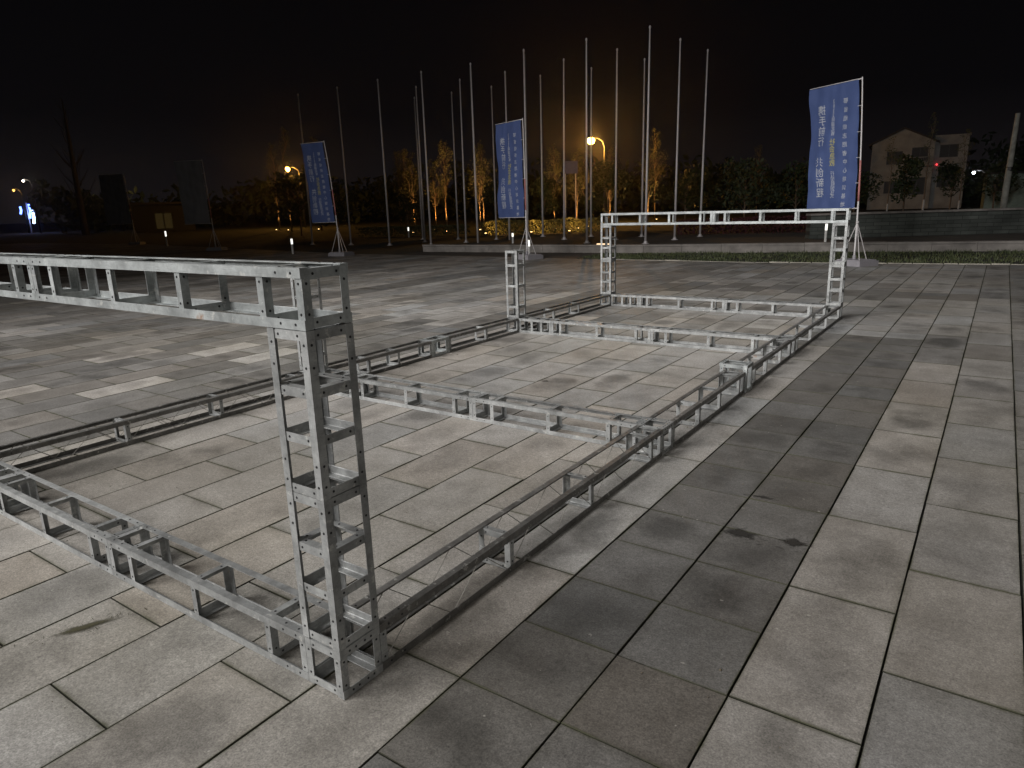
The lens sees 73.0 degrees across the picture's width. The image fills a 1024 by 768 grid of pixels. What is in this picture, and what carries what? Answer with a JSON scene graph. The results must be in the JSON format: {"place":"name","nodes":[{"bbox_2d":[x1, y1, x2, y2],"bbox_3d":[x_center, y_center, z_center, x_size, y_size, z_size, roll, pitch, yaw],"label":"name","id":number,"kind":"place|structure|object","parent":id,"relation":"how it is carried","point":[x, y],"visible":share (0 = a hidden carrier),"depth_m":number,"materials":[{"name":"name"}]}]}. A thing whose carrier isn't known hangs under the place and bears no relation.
{"place":"outdoors","nodes":[
{"label":"outdoors","id":0,"kind":"place"},
{"bbox_2d":[290,278,328,369],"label":"truss column","id":1,"kind":"structure","parent":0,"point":[318,295],"depth_m":6.21,"materials":[{"name":"metal"}]},
{"bbox_2d":[0,243,1023,767],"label":"plaza paving","id":2,"kind":"structure","parent":0,"point":[516,671],"depth_m":3.46,"materials":[{"name":"stone"}]},
{"bbox_2d":[0,461,22,499],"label":"floor truss","id":3,"kind":"object","parent":2,"relation":"on","point":[9,470],"visible":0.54,"depth_m":4.04,"materials":[{"name":"metal"}]},
{"bbox_2d":[0,471,144,574],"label":"floor truss","id":4,"kind":"object","parent":2,"relation":"on","point":[27,498],"visible":0.96,"depth_m":3.53,"materials":[{"name":"metal"}]},
{"bbox_2d":[14,607,146,646],"bbox_3d":[-1.710,0.966,2.757,0.457,0.002,0.124,-9,16,-26],"label":"dark stain","id":5,"kind":"object","parent":2,"relation":"on","point":[79,628],"visible":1,"depth_m":2.75,"materials":[{"name":"brown"}]},
{"bbox_2d":[98,173,145,244],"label":"feather banner","id":6,"kind":"object","parent":2,"relation":"on","point":[116,206],"visible":1,"depth_m":41.51,"materials":[{"name":"black fabric"}]},
{"bbox_2d":[0,370,303,472],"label":"side truss","id":7,"kind":"object","parent":2,"relation":"on","point":[128,436],"visible":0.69,"depth_m":5.04,"materials":[{"name":"metal"}]},
{"bbox_2d":[173,159,227,250],"bbox_3d":[-14.268,-8.135,31.573,1.849,4.021,0.600,0,14,6],"label":"feather banner","id":8,"kind":"object","parent":2,"relation":"on","point":[192,191],"visible":1,"depth_m":31.47,"materials":[{"name":"black fabric"}]},
{"bbox_2d":[106,524,330,680],"bbox_3d":[-1.213,0.843,2.821,1.352,0.183,0.183,8,17,34],"label":"floor truss","id":9,"kind":"object","parent":2,"relation":"on","point":[274,621],"visible":0.77,"depth_m":2.78,"materials":[{"name":"metal"}]},
{"bbox_2d":[301,141,353,255],"bbox_3d":[-6.787,-6.691,25.068,1.756,4.022,0.600,5,16,24],"label":"feather banner","id":10,"kind":"object","parent":2,"relation":"on","point":[317,178],"visible":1,"depth_m":25.03,"materials":[{"name":"blue fabric"}]},
{"bbox_2d":[303,617,382,699],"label":"corner block","id":11,"kind":"structure","parent":2,"relation":"on","point":[337,662],"depth_m":2.36,"materials":[{"name":"metal"}]},
{"bbox_2d":[286,477,378,652],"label":"truss column","id":12,"kind":"structure","parent":11,"relation":"on","point":[332,548],"depth_m":2.27,"materials":[{"name":"metal"}]},
{"bbox_2d":[267,322,366,501],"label":"truss column","id":13,"kind":"structure","parent":12,"relation":"on","point":[313,388],"depth_m":2.13,"materials":[{"name":"metal"}]},
{"bbox_2d":[28,255,352,330],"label":"overhead beam","id":14,"kind":"structure","parent":13,"relation":"on","point":[303,315],"depth_m":2.35,"materials":[{"name":"metal"}]},
{"bbox_2d":[325,368,364,397],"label":"floor truss","id":15,"kind":"object","parent":2,"relation":"on","point":[347,393],"visible":0.29,"depth_m":6.15,"materials":[{"name":"metal"}]},
{"bbox_2d":[326,340,431,382],"bbox_3d":[-1.354,-0.231,7.017,0.183,0.183,1.438,8,17,34],"label":"side truss","id":16,"kind":"object","parent":2,"relation":"on","point":[387,354],"visible":0.67,"depth_m":7.13,"materials":[{"name":"metal"}]},
{"bbox_2d":[358,374,484,419],"bbox_3d":[-0.796,0.092,5.688,1.325,0.183,0.183,8,17,34],"label":"floor truss","id":17,"kind":"object","parent":2,"relation":"on","point":[366,393],"visible":0.83,"depth_m":5.66,"materials":[{"name":"metal"}]},
{"bbox_2d":[420,335,449,356],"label":"connector block","id":18,"kind":"structure","parent":2,"relation":"on","point":[435,345],"depth_m":7.73,"materials":[{"name":"metal"}]},
{"bbox_2d":[439,318,518,351],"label":"side truss","id":19,"kind":"object","parent":2,"relation":"on","point":[485,336],"visible":0.95,"depth_m":8.36,"materials":[{"name":"metal"}]},
{"bbox_2d":[351,425,662,669],"bbox_3d":[0.177,0.637,3.457,0.183,0.183,2.494,8,17,34],"label":"side truss","id":20,"kind":"object","parent":2,"relation":"on","point":[416,602],"visible":0.9,"depth_m":3.10,"materials":[{"name":"metal"}]},
{"bbox_2d":[495,118,542,259],"bbox_3d":[0.098,-5.886,21.043,0.600,4.060,1.833,-12,18,-36],"label":"feather banner","id":21,"kind":"object","parent":2,"relation":"on","point":[510,155],"visible":1,"depth_m":21.01,"materials":[{"name":"blue fabric"}]},
{"bbox_2d":[519,316,556,334],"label":"floor truss","id":22,"kind":"object","parent":2,"relation":"on","point":[540,321],"visible":0.98,"depth_m":8.80,"materials":[{"name":"metal"}]},
{"bbox_2d":[472,392,647,448],"bbox_3d":[0.305,0.250,4.944,1.352,0.183,0.183,8,17,34],"label":"floor truss","id":23,"kind":"object","parent":2,"relation":"on","point":[496,418],"visible":0.84,"depth_m":4.94,"materials":[{"name":"metal"}]},
{"bbox_2d":[521,294,610,327],"bbox_3d":[0.801,-1.072,10.032,0.183,0.183,2.418,8,17,34],"label":"side truss","id":24,"kind":"object","parent":2,"relation":"on","point":[568,306],"visible":0.77,"depth_m":10.14,"materials":[{"name":"metal"}]},
{"bbox_2d":[551,319,655,343],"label":"floor truss","id":25,"kind":"object","parent":2,"relation":"on","point":[602,335],"visible":0.94,"depth_m":8.28,"materials":[{"name":"metal"}]},
{"bbox_2d":[611,293,642,306],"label":"floor truss","id":26,"kind":"object","parent":2,"relation":"on","point":[626,303],"visible":0.94,"depth_m":10.86,"materials":[{"name":"metal"}]},
{"bbox_2d":[637,418,673,455],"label":"corner block","id":27,"kind":"structure","parent":2,"relation":"on","point":[667,425],"depth_m":4.53,"materials":[{"name":"metal"}]},
{"bbox_2d":[639,294,727,311],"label":"floor truss","id":28,"kind":"object","parent":2,"relation":"on","point":[645,297],"visible":0.97,"depth_m":10.36,"materials":[{"name":"metal"}]},
{"bbox_2d":[648,370,744,446],"bbox_3d":[1.429,0.149,5.209,0.183,0.183,1.558,8,17,34],"label":"side truss","id":29,"kind":"object","parent":2,"relation":"on","point":[724,387],"visible":0.93,"depth_m":5.21,"materials":[{"name":"metal"}]},
{"bbox_2d":[650,326,777,354],"bbox_3d":[2.183,-0.482,7.570,1.352,0.183,0.183,8,17,34],"label":"floor truss","id":30,"kind":"object","parent":2,"relation":"on","point":[753,337],"visible":0.83,"depth_m":7.57,"materials":[{"name":"metal"}]},
{"bbox_2d":[719,359,753,392],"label":"connector block","id":31,"kind":"structure","parent":2,"relation":"on","point":[744,366],"depth_m":5.86,"materials":[{"name":"metal"}]},
{"bbox_2d":[730,338,791,385],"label":"side truss","id":32,"kind":"object","parent":2,"relation":"on","point":[764,360],"visible":0.7,"depth_m":6.52,"materials":[{"name":"metal"}]},
{"bbox_2d":[724,298,825,317],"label":"floor truss","id":33,"kind":"object","parent":2,"relation":"on","point":[773,311],"visible":0.77,"depth_m":9.64,"materials":[{"name":"metal"}]},
{"bbox_2d":[779,305,840,352],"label":"side truss","id":34,"kind":"object","parent":2,"relation":"on","point":[809,328],"visible":0.76,"depth_m":8.01,"materials":[{"name":"metal"}]},
{"bbox_2d":[807,77,878,266],"bbox_3d":[7.679,-4.922,16.251,0.600,4.131,2.125,-8,16,-23],"label":"feather banner","id":35,"kind":"object","parent":2,"relation":"on","point":[833,153],"visible":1,"depth_m":16.20,"materials":[{"name":"blue fabric"}]},
{"bbox_2d":[0,194,1023,263],"bbox_3d":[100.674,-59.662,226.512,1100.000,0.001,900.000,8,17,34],"label":"ground","id":36,"kind":"structure","parent":0,"point":[256,234],"depth_m":54.24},
{"bbox_2d":[52,98,95,234],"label":"bare tree","id":37,"kind":"object","parent":36,"relation":"on","point":[81,211],"visible":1,"depth_m":70.09,"materials":[{"name":"black plant"}]},
{"bbox_2d":[128,202,195,232],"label":"building","id":38,"kind":"structure","parent":36,"relation":"on","point":[158,216],"depth_m":74.62,"materials":[{"name":"paint"}]},
{"bbox_2d":[155,213,172,228],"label":"lit window","id":39,"kind":"structure","parent":38,"relation":"in","point":[158,216],"depth_m":74.99,"materials":[{"name":"yellow glass"}]},
{"bbox_2d":[268,171,309,235],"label":"evergreen tree","id":40,"kind":"object","parent":36,"relation":"on","point":[285,188],"visible":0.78,"depth_m":48.11,"materials":[{"name":"green plant"}]},
{"bbox_2d":[314,176,356,233],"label":"evergreen tree","id":41,"kind":"object","parent":36,"relation":"on","point":[340,211],"visible":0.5,"depth_m":44.14,"materials":[{"name":"green plant"}]},
{"bbox_2d":[336,87,353,244],"bbox_3d":[-7.952,-10.249,32.777,0.260,7.180,0.260,5,16,27],"label":"flagpole","id":42,"kind":"object","parent":36,"relation":"on","point":[351,243],"visible":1,"depth_m":32.84,"materials":[{"name":"metal"}]},
{"bbox_2d":[377,79,390,245],"bbox_3d":[-5.790,-9.920,31.242,0.260,7.180,0.260,-14,19,-40],"label":"flagpole","id":43,"kind":"object","parent":36,"relation":"on","point":[387,211],"visible":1,"depth_m":31.30,"materials":[{"name":"metal"}]},
{"bbox_2d":[389,187,427,227],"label":"evergreen tree","id":44,"kind":"object","parent":36,"relation":"on","point":[406,215],"visible":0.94,"depth_m":42.08,"materials":[{"name":"green plant"}]},
{"bbox_2d":[401,152,423,232],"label":"slim tree","id":45,"kind":"object","parent":36,"relation":"on","point":[410,171],"visible":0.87,"depth_m":44.48,"materials":[{"name":"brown plant"}]},
{"bbox_2d":[355,224,470,236],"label":"hedge","id":46,"kind":"object","parent":36,"relation":"on","point":[411,228],"visible":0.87,"depth_m":42.62,"materials":[{"name":"green plant"}]},
{"bbox_2d":[414,97,423,239],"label":"flagpole","id":47,"kind":"object","parent":36,"relation":"on","point":[418,173],"visible":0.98,"depth_m":36.39,"materials":[{"name":"metal"}]},
{"bbox_2d":[415,86,426,241],"bbox_3d":[-4.394,-10.473,33.225,0.260,7.180,0.260,-5,15,-12],"label":"flagpole","id":48,"kind":"object","parent":36,"relation":"on","point":[422,202],"visible":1,"depth_m":33.27,"materials":[{"name":"metal"}]},
{"bbox_2d":[420,71,431,243],"bbox_3d":[-3.691,-9.604,29.766,0.260,7.180,0.260,10,19,38],"label":"flagpole","id":49,"kind":"object","parent":36,"relation":"on","point":[430,234],"visible":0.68,"depth_m":29.77,"materials":[{"name":"metal"}]},
{"bbox_2d":[423,159,447,230],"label":"slim tree","id":50,"kind":"object","parent":36,"relation":"on","point":[433,182],"visible":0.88,"depth_m":48.67,"materials":[{"name":"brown plant"}]},
{"bbox_2d":[432,141,452,231],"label":"slim tree","id":51,"kind":"object","parent":36,"relation":"on","point":[444,166],"visible":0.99,"depth_m":44.78,"materials":[{"name":"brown plant"}]},
{"bbox_2d":[451,92,459,239],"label":"flagpole","id":52,"kind":"object","parent":36,"relation":"on","point":[458,237],"visible":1,"depth_m":35.22,"materials":[{"name":"metal"}]},
{"bbox_2d":[459,79,467,242],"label":"flagpole","id":53,"kind":"object","parent":36,"relation":"on","point":[466,240],"visible":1,"depth_m":31.83,"materials":[{"name":"metal"}]},
{"bbox_2d":[469,62,478,242],"bbox_3d":[-1.544,-9.319,28.402,0.260,7.180,0.260,-8,15,-24],"label":"flagpole","id":54,"kind":"object","parent":36,"relation":"on","point":[475,187],"visible":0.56,"depth_m":28.44,"materials":[{"name":"metal"}]},
{"bbox_2d":[465,140,495,228],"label":"slim tree","id":55,"kind":"object","parent":36,"relation":"on","point":[485,165],"visible":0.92,"depth_m":44.27,"materials":[{"name":"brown plant"}]},
{"bbox_2d":[481,179,507,231],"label":"evergreen tree","id":56,"kind":"object","parent":36,"relation":"on","point":[488,191],"visible":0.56,"depth_m":42.77,"materials":[{"name":"green plant"}]},
{"bbox_2d":[491,86,498,239],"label":"flagpole","id":57,"kind":"object","parent":36,"relation":"on","point":[496,237],"visible":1,"depth_m":33.87,"materials":[{"name":"metal"}]},
{"bbox_2d":[23,131,1023,233],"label":"wood","id":58,"kind":"object","parent":36,"relation":"on","point":[253,204],"visible":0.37,"depth_m":94.63,"materials":[{"name":"green plant"}]},
{"bbox_2d":[480,217,600,234],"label":"hedge","id":59,"kind":"object","parent":36,"relation":"on","point":[518,223],"visible":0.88,"depth_m":40.09,"materials":[{"name":"green plant"}]},
{"bbox_2d":[528,174,559,231],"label":"evergreen tree","id":60,"kind":"object","parent":36,"relation":"on","point":[548,193],"visible":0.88,"depth_m":41.31,"materials":[{"name":"green plant"}]},
{"bbox_2d":[540,144,567,222],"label":"slim tree","id":61,"kind":"object","parent":36,"relation":"on","point":[554,170],"visible":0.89,"depth_m":44.48,"materials":[{"name":"brown plant"}]},
{"bbox_2d":[565,161,577,231],"bbox_3d":[3.431,-10.940,40.421,0.840,4.000,0.140,0,14,5],"label":"road sign","id":62,"kind":"object","parent":36,"relation":"on","point":[571,167],"visible":0.88,"depth_m":39.99,"materials":[{"name":"metal"}]},
{"bbox_2d":[562,148,589,217],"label":"slim tree","id":63,"kind":"object","parent":36,"relation":"on","point":[578,159],"visible":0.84,"depth_m":43.48,"materials":[{"name":"brown plant"}]},
{"bbox_2d":[583,159,632,228],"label":"evergreen tree","id":64,"kind":"object","parent":36,"relation":"on","point":[610,181],"visible":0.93,"depth_m":43.60,"materials":[{"name":"green plant"}]},
{"bbox_2d":[638,150,662,226],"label":"slim tree","id":65,"kind":"object","parent":36,"relation":"on","point":[650,158],"visible":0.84,"depth_m":45.61,"materials":[{"name":"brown plant"}]},
{"bbox_2d":[648,128,670,220],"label":"slim tree","id":66,"kind":"object","parent":36,"relation":"on","point":[659,158],"visible":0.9,"depth_m":59.03,"materials":[{"name":"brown plant"}]},
{"bbox_2d":[648,163,717,226],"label":"evergreen tree","id":67,"kind":"object","parent":36,"relation":"on","point":[691,180],"visible":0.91,"depth_m":43.91,"materials":[{"name":"green plant"}]},
{"bbox_2d":[422,240,1023,252],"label":"wall","id":68,"kind":"structure","parent":36,"relation":"on","point":[940,246],"depth_m":21.20,"materials":[{"name":"concrete"}]},
{"bbox_2d":[714,156,778,216],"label":"evergreen tree","id":69,"kind":"object","parent":36,"relation":"on","point":[744,197],"visible":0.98,"depth_m":42.12,"materials":[{"name":"green plant"}]},
{"bbox_2d":[765,160,808,223],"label":"evergreen tree","id":70,"kind":"object","parent":36,"relation":"on","point":[797,171],"visible":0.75,"depth_m":42.36,"materials":[{"name":"green plant"}]},
{"bbox_2d":[578,248,1023,264],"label":"grass","id":71,"kind":"structure","parent":36,"relation":"on","point":[699,257],"depth_m":18.72,"materials":[{"name":"green plant"}]},
{"bbox_2d":[616,259,1023,264],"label":"edging kerb","id":72,"kind":"structure","parent":36,"relation":"on","point":[828,262],"depth_m":16.40,"materials":[{"name":"stone"}]},
{"bbox_2d":[853,165,883,211],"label":"evergreen tree","id":73,"kind":"object","parent":36,"relation":"on","point":[866,184],"visible":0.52,"depth_m":45.21,"materials":[{"name":"green plant"}]},
{"bbox_2d":[890,153,924,210],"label":"evergreen tree","id":74,"kind":"object","parent":36,"relation":"on","point":[906,181],"visible":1,"depth_m":44.56,"materials":[{"name":"green plant"}]},
{"bbox_2d":[805,207,1023,238],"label":"retaining wall","id":75,"kind":"structure","parent":36,"relation":"on","point":[944,222],"depth_m":24.40,"materials":[{"name":"concrete"}]},
{"bbox_2d":[866,127,971,209],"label":"house","id":76,"kind":"structure","parent":36,"relation":"on","point":[906,141],"depth_m":74.63,"materials":[{"name":"beige paint"}]},
{"bbox_2d":[939,144,958,157],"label":"window","id":77,"kind":"structure","parent":76,"relation":"in","point":[949,150],"depth_m":73.41,"materials":[{"name":"black glass"}]},
{"bbox_2d":[920,112,937,209],"bbox_3d":[23.684,-12.531,39.291,0.925,5.548,1.101,-3,14,-5],"label":"street tree","id":78,"kind":"object","parent":36,"relation":"on","point":[929,156],"visible":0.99,"depth_m":39.17,"materials":[{"name":"green plant"}]},
{"bbox_2d":[932,160,970,208],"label":"evergreen tree","id":79,"kind":"object","parent":36,"relation":"on","point":[948,172],"visible":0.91,"depth_m":44.43,"materials":[{"name":"green plant"}]},
{"bbox_2d":[954,129,974,208],"bbox_3d":[25.649,-12.151,39.458,0.989,4.612,0.940,-13,18,-36],"label":"street tree","id":80,"kind":"object","parent":36,"relation":"on","point":[964,154],"visible":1,"depth_m":39.30,"materials":[{"name":"green plant"}]},
{"bbox_2d":[973,155,1023,207],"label":"evergreen tree","id":81,"kind":"object","parent":36,"relation":"on","point":[979,186],"visible":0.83,"depth_m":45.97,"materials":[{"name":"green plant"}]},
{"bbox_2d":[980,171,1023,208],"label":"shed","id":82,"kind":"structure","parent":36,"relation":"on","point":[1015,198],"depth_m":48.04,"materials":[{"name":"grey"}]},
{"bbox_2d":[1000,113,1019,207],"bbox_3d":[24.439,-10.648,33.978,0.319,5.002,0.385,8,17,34],"label":"utility pole","id":83,"kind":"object","parent":36,"relation":"on","point":[1006,184],"visible":0.91,"depth_m":33.88,"materials":[{"name":"concrete"}]},
{"bbox_2d":[0,0,1023,223],"label":"sky","id":84,"kind":"structure","parent":0,"point":[144,86],"materials":[{"name":"black"}]},
{"bbox_2d":[505,250,525,317],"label":"truss column","id":85,"kind":"structure","parent":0,"point":[515,265],"depth_m":8.85,"materials":[{"name":"metal"}]},
{"bbox_2d":[398,252,638,258],"bbox_3d":[-0.060,-4.429,23.587,8.650,0.006,2.743,8,17,34],"label":"earth strip","id":86,"kind":"object","parent":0,"point":[545,255],"visible":0.5,"depth_m":23.45,"materials":[{"name":"brown soil"}]},
{"bbox_2d":[600,259,615,293],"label":"truss column","id":87,"kind":"structure","parent":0,"point":[610,271],"depth_m":10.94,"materials":[{"name":"metal"}]},
{"bbox_2d":[601,225,615,259],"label":"truss column","id":88,"kind":"structure","parent":87,"relation":"on","point":[606,247],"depth_m":10.81,"materials":[{"name":"metal"}]},
{"bbox_2d":[601,211,715,225],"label":"overhead beam","id":89,"kind":"structure","parent":88,"relation":"on","point":[669,222],"depth_m":10.24,"materials":[{"name":"metal"}]},
{"bbox_2d":[473,229,1023,243],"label":"terrace","id":90,"kind":"structure","parent":0,"point":[653,237],"depth_m":26.94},
{"bbox_2d":[523,49,530,242],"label":"flagpole","id":91,"kind":"object","parent":90,"relation":"on","point":[526,165],"visible":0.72,"depth_m":26.91,"materials":[{"name":"metal"}]},
{"bbox_2d":[540,75,545,236],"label":"flagpole","id":92,"kind":"object","parent":90,"relation":"on","point":[542,203],"visible":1,"depth_m":32.27,"materials":[{"name":"metal"}]},
{"bbox_2d":[561,58,566,239],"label":"flagpole","id":93,"kind":"object","parent":90,"relation":"on","point":[564,237],"visible":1,"depth_m":28.88,"materials":[{"name":"metal"}]},
{"bbox_2d":[584,38,589,242],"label":"flagpole","id":94,"kind":"object","parent":90,"relation":"on","point":[586,241],"visible":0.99,"depth_m":25.62,"materials":[{"name":"metal"}]},
{"bbox_2d":[588,67,593,236],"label":"flagpole","id":95,"kind":"object","parent":90,"relation":"on","point":[591,235],"visible":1,"depth_m":30.93,"materials":[{"name":"metal"}]},
{"bbox_2d":[612,48,617,239],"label":"flagpole","id":96,"kind":"object","parent":90,"relation":"on","point":[615,210],"visible":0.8,"depth_m":27.27,"materials":[{"name":"metal"}]},
{"bbox_2d":[639,58,645,236],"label":"flagpole","id":97,"kind":"object","parent":90,"relation":"on","point":[641,234],"visible":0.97,"depth_m":29.29,"materials":[{"name":"metal"}]},
{"bbox_2d":[642,25,650,243],"bbox_3d":[4.715,-8.530,24.027,0.260,7.180,0.260,8,17,33],"label":"flagpole","id":98,"kind":"object","parent":90,"relation":"on","point":[646,200],"visible":0.95,"depth_m":24.07,"materials":[{"name":"metal"}]},
{"bbox_2d":[671,38,680,239],"bbox_3d":[6.210,-9.072,25.957,0.260,7.180,0.260,6,16,28],"label":"flagpole","id":99,"kind":"object","parent":90,"relation":"on","point":[675,202],"visible":0.97,"depth_m":25.99,"materials":[{"name":"metal"}]},
{"bbox_2d":[697,49,708,236],"bbox_3d":[7.747,-9.625,27.928,0.260,7.180,0.260,-13,19,-38],"label":"flagpole","id":100,"kind":"object","parent":90,"relation":"on","point":[701,194],"visible":1,"depth_m":27.91,"materials":[{"name":"metal"}]},
{"bbox_2d":[676,215,806,234],"bbox_3d":[11.263,-6.910,30.166,8.017,0.952,1.733,2,15,15],"label":"hedge","id":101,"kind":"object","parent":90,"relation":"on","point":[756,218],"visible":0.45,"depth_m":30.21,"materials":[{"name":"green plant"}]},
{"bbox_2d":[826,264,846,305],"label":"truss column","id":102,"kind":"structure","parent":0,"point":[831,279],"depth_m":9.09,"materials":[{"name":"metal"}]},
{"bbox_2d":[829,222,849,264],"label":"truss column","id":103,"kind":"structure","parent":102,"relation":"on","point":[833,249],"depth_m":8.96,"materials":[{"name":"metal"}]},
{"bbox_2d":[712,208,851,223],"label":"overhead beam","id":104,"kind":"structure","parent":103,"relation":"on","point":[832,210],"depth_m":9.25,"materials":[{"name":"metal"}]},
{"bbox_3d":[-3.342,0.195,4.163,0.183,0.532,0.183,8,17,34],"label":"truss column","id":105,"kind":"object","parent":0,"visible":0},
{"bbox_3d":[-3.357,-0.318,4.031,0.183,0.530,0.183,8,17,34],"label":"truss column","id":106,"kind":"object","parent":105,"relation":"on","visible":0},
{"bbox_2d":[0,253,70,299],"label":"overhead beam","id":107,"kind":"structure","parent":106,"relation":"on","point":[14,262],"depth_m":3.06,"materials":[{"name":"metal"}]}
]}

